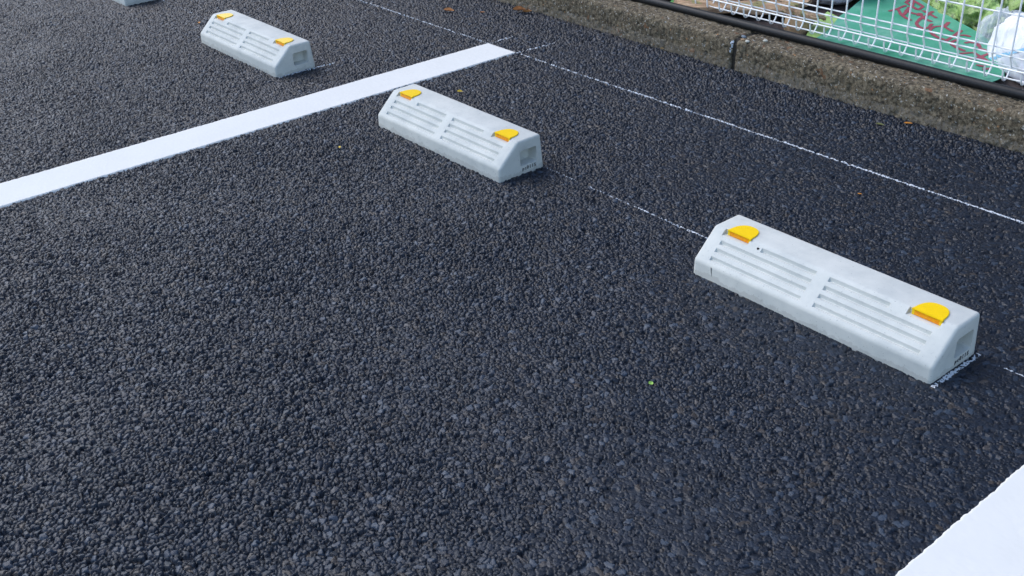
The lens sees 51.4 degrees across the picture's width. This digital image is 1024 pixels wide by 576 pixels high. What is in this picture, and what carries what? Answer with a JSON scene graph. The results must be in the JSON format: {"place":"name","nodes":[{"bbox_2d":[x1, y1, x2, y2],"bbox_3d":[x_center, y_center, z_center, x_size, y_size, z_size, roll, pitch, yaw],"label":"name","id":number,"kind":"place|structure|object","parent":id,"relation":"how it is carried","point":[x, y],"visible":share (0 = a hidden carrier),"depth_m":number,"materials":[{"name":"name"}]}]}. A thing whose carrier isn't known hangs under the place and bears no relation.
{"place":"outdoors","nodes":[
{"label":"outdoors","id":0,"kind":"place"},
{"bbox_2d":[0,0,1023,575],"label":"asphalt ground","id":1,"kind":"structure","parent":0,"point":[310,346],"depth_m":2.29,"materials":[{"name":"black asphalt"}]},
{"bbox_2d":[112,0,152,5],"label":"wheel stop","id":2,"kind":"object","parent":1,"relation":"on","point":[127,2],"visible":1,"depth_m":4.67,"materials":[{"name":"concrete"}]},
{"bbox_2d":[0,43,514,207],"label":"parking line","id":3,"kind":"object","parent":1,"relation":"on","point":[53,180],"visible":1,"depth_m":3.33,"materials":[{"name":"paint"}]},
{"bbox_2d":[201,10,314,76],"bbox_3d":[-0.960,-0.918,3.956,0.161,0.107,0.600,-24,37,-32],"label":"wheel stop","id":4,"kind":"object","parent":1,"relation":"on","point":[266,48],"visible":1,"depth_m":3.86,"materials":[{"name":"concrete"}]},
{"bbox_2d":[279,63,332,77],"bbox_3d":[-0.732,-0.773,3.796,0.224,0.015,0.013,-24,36,-32],"label":"chalk mark","id":5,"kind":"object","parent":1,"relation":"on","point":[307,69],"visible":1,"depth_m":3.80,"materials":[{"name":"white paint"}]},
{"bbox_2d":[361,0,486,43],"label":"chalk line","id":6,"kind":"object","parent":1,"relation":"on","point":[423,21],"visible":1,"depth_m":4.26,"materials":[{"name":"white paint"}]},
{"bbox_2d":[378,84,542,182],"bbox_3d":[-0.165,-0.465,3.114,0.161,0.107,0.601,-24,37,-32],"label":"wheel stop","id":7,"kind":"object","parent":1,"relation":"on","point":[494,148],"visible":1,"depth_m":3.03,"materials":[{"name":"concrete"}]},
{"bbox_2d":[513,6,524,10],"bbox_3d":[0.030,-1.132,4.312,0.055,0.014,0.024,-3,54,-21],"label":"fallen leaf","id":8,"kind":"object","parent":1,"relation":"on","point":[518,8],"visible":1,"depth_m":4.32,"materials":[{"name":"brown plant"}]},
{"bbox_2d":[495,0,755,68],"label":"kerb stone","id":9,"kind":"object","parent":1,"relation":"on","point":[696,38],"visible":0.7,"depth_m":3.86,"materials":[{"name":"concrete"}]},
{"bbox_2d":[632,0,1023,99],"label":"hose","id":10,"kind":"object","parent":9,"relation":"on","point":[984,85],"visible":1,"depth_m":3.35,"materials":[{"name":"black rubber"}]},
{"bbox_2d":[550,169,706,238],"bbox_3d":[0.307,-0.209,2.741,0.006,0.014,0.682,-24,37,-32],"label":"chalk line","id":11,"kind":"object","parent":1,"relation":"on","point":[661,218],"visible":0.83,"depth_m":2.65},
{"bbox_2d":[517,52,1023,222],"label":"chalk line","id":12,"kind":"object","parent":1,"relation":"on","point":[804,149],"visible":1,"depth_m":2.96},
{"bbox_2d":[694,215,979,384],"bbox_3d":[0.662,0.005,2.238,0.161,0.107,0.601,-24,36,-32],"label":"wheel stop","id":13,"kind":"object","parent":1,"relation":"on","point":[916,333],"visible":1,"depth_m":2.17,"materials":[{"name":"concrete"}]},
{"bbox_2d":[734,33,1023,154],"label":"kerb stone","id":14,"kind":"object","parent":1,"relation":"on","point":[993,119],"visible":0.77,"depth_m":3.19,"materials":[{"name":"concrete"}]},
{"bbox_2d":[732,32,758,69],"bbox_3d":[0.806,-0.801,3.638,0.141,0.126,0.024,-24,37,-32],"label":"kerb joint","id":15,"kind":"object","parent":14,"relation":"attached to","point":[734,52],"visible":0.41,"depth_m":3.60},
{"bbox_2d":[931,353,979,387],"bbox_3d":[0.858,0.163,2.054,0.165,0.011,0.012,-24,37,-32],"label":"chalk mark","id":16,"kind":"object","parent":1,"relation":"on","point":[952,372],"visible":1,"depth_m":2.05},
{"bbox_2d":[895,465,1023,575],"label":"parking line","id":17,"kind":"object","parent":1,"relation":"on","point":[985,537],"visible":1,"depth_m":1.65,"materials":[{"name":"paint"}]},
{"bbox_2d":[665,0,1023,89],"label":"pavement","id":18,"kind":"structure","parent":0,"point":[1007,82],"depth_m":3.81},
{"bbox_2d":[673,0,801,14],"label":"bark piece","id":19,"kind":"object","parent":18,"relation":"on","point":[700,4],"visible":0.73,"depth_m":3.79,"materials":[{"name":"brown wood"}]},
{"bbox_2d":[752,0,811,6],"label":"bark piece","id":20,"kind":"object","parent":18,"relation":"on","point":[808,1],"visible":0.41,"depth_m":3.83,"materials":[{"name":"brown wood"}]},
{"bbox_2d":[784,13,811,34],"bbox_3d":[0.976,-0.902,3.633,0.070,0.062,0.089,-27,38,-36],"label":"wood block","id":21,"kind":"object","parent":18,"relation":"on","point":[799,23],"depth_m":3.61,"materials":[{"name":"brown wood"}]},
{"bbox_2d":[807,11,837,37],"bbox_3d":[1.081,-0.881,3.601,0.136,0.012,0.344,13,34,26],"label":"plastic offcut","id":22,"kind":"object","parent":18,"relation":"on","point":[819,29],"visible":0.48,"depth_m":3.63,"materials":[{"name":"green plastic"}]},
{"bbox_2d":[781,4,825,20],"bbox_3d":[0.991,-0.935,3.611,0.154,0.024,0.081,26,30,27],"label":"bark piece","id":23,"kind":"object","parent":22,"relation":"on","point":[808,15],"visible":0.62,"depth_m":3.59,"materials":[{"name":"brown wood"}]},
{"bbox_2d":[812,0,852,4],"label":"white bag","id":24,"kind":"object","parent":18,"relation":"on","point":[835,2],"visible":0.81,"depth_m":3.85,"materials":[{"name":"plastic"}]},
{"bbox_2d":[695,0,1023,85],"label":"wire panel","id":25,"kind":"object","parent":18,"relation":"on","point":[817,24],"visible":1,"depth_m":3.28,"materials":[{"name":"white metal"}]},
{"bbox_2d":[817,0,1004,81],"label":"green sheet","id":26,"kind":"object","parent":18,"relation":"on","point":[918,16],"visible":0.67,"depth_m":3.48,"materials":[{"name":"plastic"}]},
{"bbox_2d":[927,0,1023,40],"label":"crumpled bag","id":27,"kind":"object","parent":18,"relation":"on","point":[988,21],"visible":0.62,"depth_m":3.49,"materials":[{"name":"plastic"}]},
{"bbox_2d":[987,13,1023,83],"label":"white bag","id":28,"kind":"object","parent":18,"relation":"on","point":[1005,32],"visible":0.64,"depth_m":3.14,"materials":[{"name":"plastic"}]}
]}

